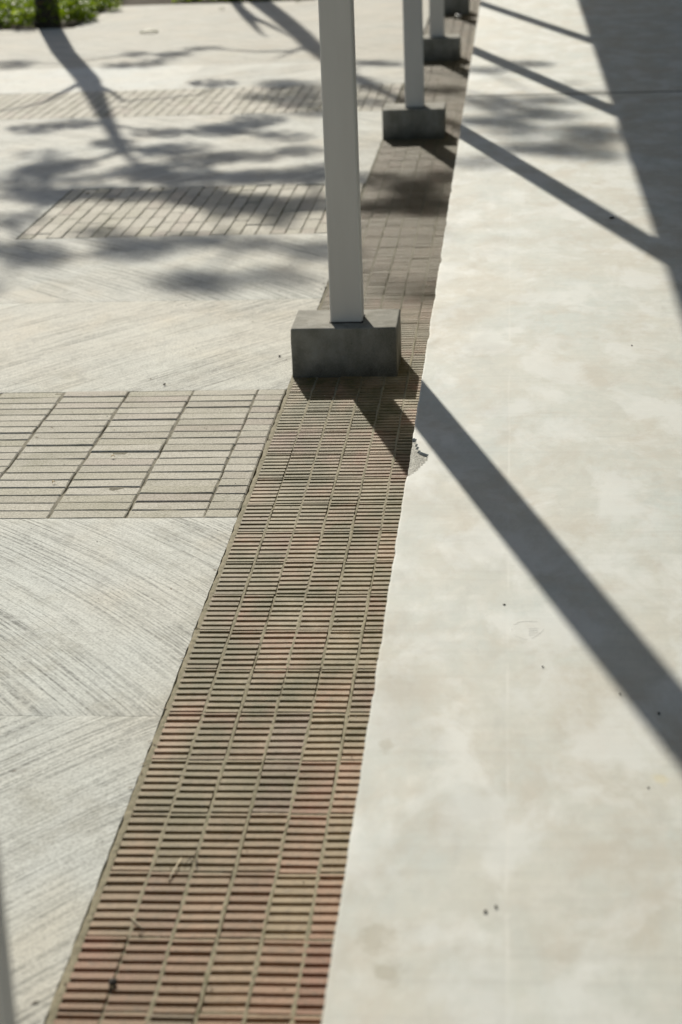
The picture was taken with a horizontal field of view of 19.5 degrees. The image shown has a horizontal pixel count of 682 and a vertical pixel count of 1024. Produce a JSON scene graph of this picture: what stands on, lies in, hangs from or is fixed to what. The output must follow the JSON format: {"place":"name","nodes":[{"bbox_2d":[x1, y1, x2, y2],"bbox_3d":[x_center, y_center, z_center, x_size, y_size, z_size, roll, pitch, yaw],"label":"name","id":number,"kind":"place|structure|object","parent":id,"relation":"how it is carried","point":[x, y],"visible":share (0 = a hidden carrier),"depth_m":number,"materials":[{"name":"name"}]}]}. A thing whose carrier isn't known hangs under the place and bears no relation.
{"place":"outdoors","nodes":[
{"label":"outdoors","id":0,"kind":"place"},
{"bbox_2d":[109,978,116,985],"bbox_3d":[-0.352,0.725,3.064,0.013,0.010,0.016,0,20,6],"label":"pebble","id":1,"kind":"object","parent":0,"point":[112,981],"visible":1,"depth_m":3.06,"materials":[{"name":"grey stone"}]},
{"bbox_2d":[0,0,475,1023],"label":"plaza floor","id":2,"kind":"structure","parent":0,"point":[88,680],"depth_m":6.91,"materials":[{"name":"concrete"}]},
{"bbox_2d":[0,0,127,29],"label":"planting bed","id":3,"kind":"object","parent":2,"relation":"on","point":[72,24],"visible":0.23,"depth_m":17.31,"materials":[{"name":"plant"}]},
{"bbox_2d":[33,0,60,26],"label":"tree","id":4,"kind":"object","parent":3,"relation":"on","point":[45,15],"visible":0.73,"depth_m":17.23,"materials":[{"name":"brown plant"}]},
{"bbox_2d":[0,0,122,27],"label":"ground cover","id":5,"kind":"object","parent":3,"relation":"on","point":[20,12],"visible":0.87,"depth_m":17.41,"materials":[{"name":"green plant"}]},
{"bbox_2d":[0,389,285,518],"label":"brick band","id":6,"kind":"object","parent":2,"relation":"on","point":[194,453],"visible":0.99,"depth_m":5.63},
{"bbox_2d":[140,30,157,32],"bbox_3d":[-1.581,-3.959,16.356,0.150,0.025,0.070,-2,20,0],"label":"fallen leaf","id":7,"kind":"object","parent":2,"relation":"on","point":[149,31],"visible":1,"depth_m":16.35,"materials":[{"name":"beige plant"}]},
{"bbox_2d":[18,183,364,238],"bbox_3d":[-0.640,-1.367,9.030,1.422,0.024,1.175,0,20,5],"label":"brick band","id":8,"kind":"object","parent":2,"relation":"on","point":[195,211],"visible":0.91,"depth_m":8.97,"materials":[{"name":"beige brick"}]},
{"bbox_2d":[11,151,387,1003],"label":"plant litter","id":9,"kind":"object","parent":2,"relation":"on","point":[165,707],"visible":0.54,"depth_m":3.93,"materials":[{"name":"brown plant"}]},
{"bbox_2d":[0,84,402,119],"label":"brick band","id":10,"kind":"object","parent":2,"relation":"on","point":[246,100],"visible":0.91,"depth_m":12.39,"materials":[{"name":"beige brick"}]},
{"bbox_2d":[120,0,303,5],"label":"planting bed","id":11,"kind":"object","parent":2,"relation":"on","point":[146,2],"visible":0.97,"depth_m":18.90,"materials":[{"name":"soil"}]},
{"bbox_2d":[172,0,270,3],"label":"ground cover","id":12,"kind":"object","parent":11,"relation":"on","point":[173,1],"visible":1,"depth_m":18.84,"materials":[{"name":"green plant"}]},
{"bbox_2d":[6,214,427,991],"bbox_3d":[-0.546,-0.366,6.168,1.628,0.002,7.240,0,20,5],"label":"pale grit","id":13,"kind":"object","parent":2,"relation":"on","point":[242,718],"visible":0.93,"depth_m":4.28,"materials":[{"name":"grey stone"}]},
{"bbox_2d":[24,189,415,989],"bbox_3d":[-0.796,-0.361,6.181,2.128,0.002,7.286,0,20,5],"label":"dark grit","id":14,"kind":"object","parent":2,"relation":"on","point":[260,517],"visible":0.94,"depth_m":5.14,"materials":[{"name":"stone"}]},
{"bbox_2d":[45,0,480,1023],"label":"ribbed brick strip","id":15,"kind":"object","parent":2,"relation":"on","point":[245,792],"visible":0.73,"depth_m":3.98,"materials":[{"name":"brick"}]},
{"bbox_2d":[168,857,181,880],"bbox_3d":[-0.282,0.608,3.389,0.004,0.006,0.076,2,20,12],"label":"straw stalk","id":16,"kind":"object","parent":15,"relation":"on","point":[174,869],"visible":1,"depth_m":3.38,"materials":[{"name":"beige plant"}]},
{"bbox_2d":[291,309,400,377],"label":"concrete plinth","id":17,"kind":"structure","parent":15,"relation":"on","point":[322,346],"depth_m":6.27,"materials":[{"name":"grey concrete"}]},
{"bbox_2d":[318,0,364,322],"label":"steel post","id":18,"kind":"object","parent":17,"relation":"on","point":[339,108],"visible":1,"depth_m":6.13,"materials":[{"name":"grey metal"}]},
{"bbox_2d":[382,102,445,139],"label":"concrete plinth","id":19,"kind":"structure","parent":15,"relation":"on","point":[401,121],"depth_m":10.68,"materials":[{"name":"grey concrete"}]},
{"bbox_2d":[403,0,424,107],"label":"steel post","id":20,"kind":"object","parent":19,"relation":"on","point":[413,50],"visible":1,"depth_m":10.62,"materials":[{"name":"grey metal"}]},
{"bbox_2d":[423,34,460,62],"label":"concrete plinth","id":21,"kind":"structure","parent":15,"relation":"on","point":[447,47],"depth_m":13.87,"materials":[{"name":"grey concrete"}]},
{"bbox_2d":[429,0,444,36],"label":"steel post","id":22,"kind":"object","parent":21,"relation":"on","point":[436,18],"visible":1,"depth_m":13.86,"materials":[{"name":"grey metal"}]},
{"bbox_2d":[444,0,469,16],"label":"concrete plinth","id":23,"kind":"structure","parent":15,"relation":"on","point":[456,7],"depth_m":16.87,"materials":[{"name":"grey concrete"}]},
{"bbox_2d":[321,0,681,1023],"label":"raised walkway","id":24,"kind":"structure","parent":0,"point":[521,788],"depth_m":4.11,"materials":[{"name":"concrete"}]},
{"bbox_3d":[-0.351,1.010,2.068,0.335,0.177,0.246,0,20,5],"label":"concrete plinth","id":25,"kind":"object","parent":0,"visible":0},
{"bbox_2d":[0,863,16,1023],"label":"steel post","id":26,"kind":"object","parent":25,"relation":"on","point":[8,1014],"depth_m":1.87,"materials":[{"name":"grey metal"}]}
]}

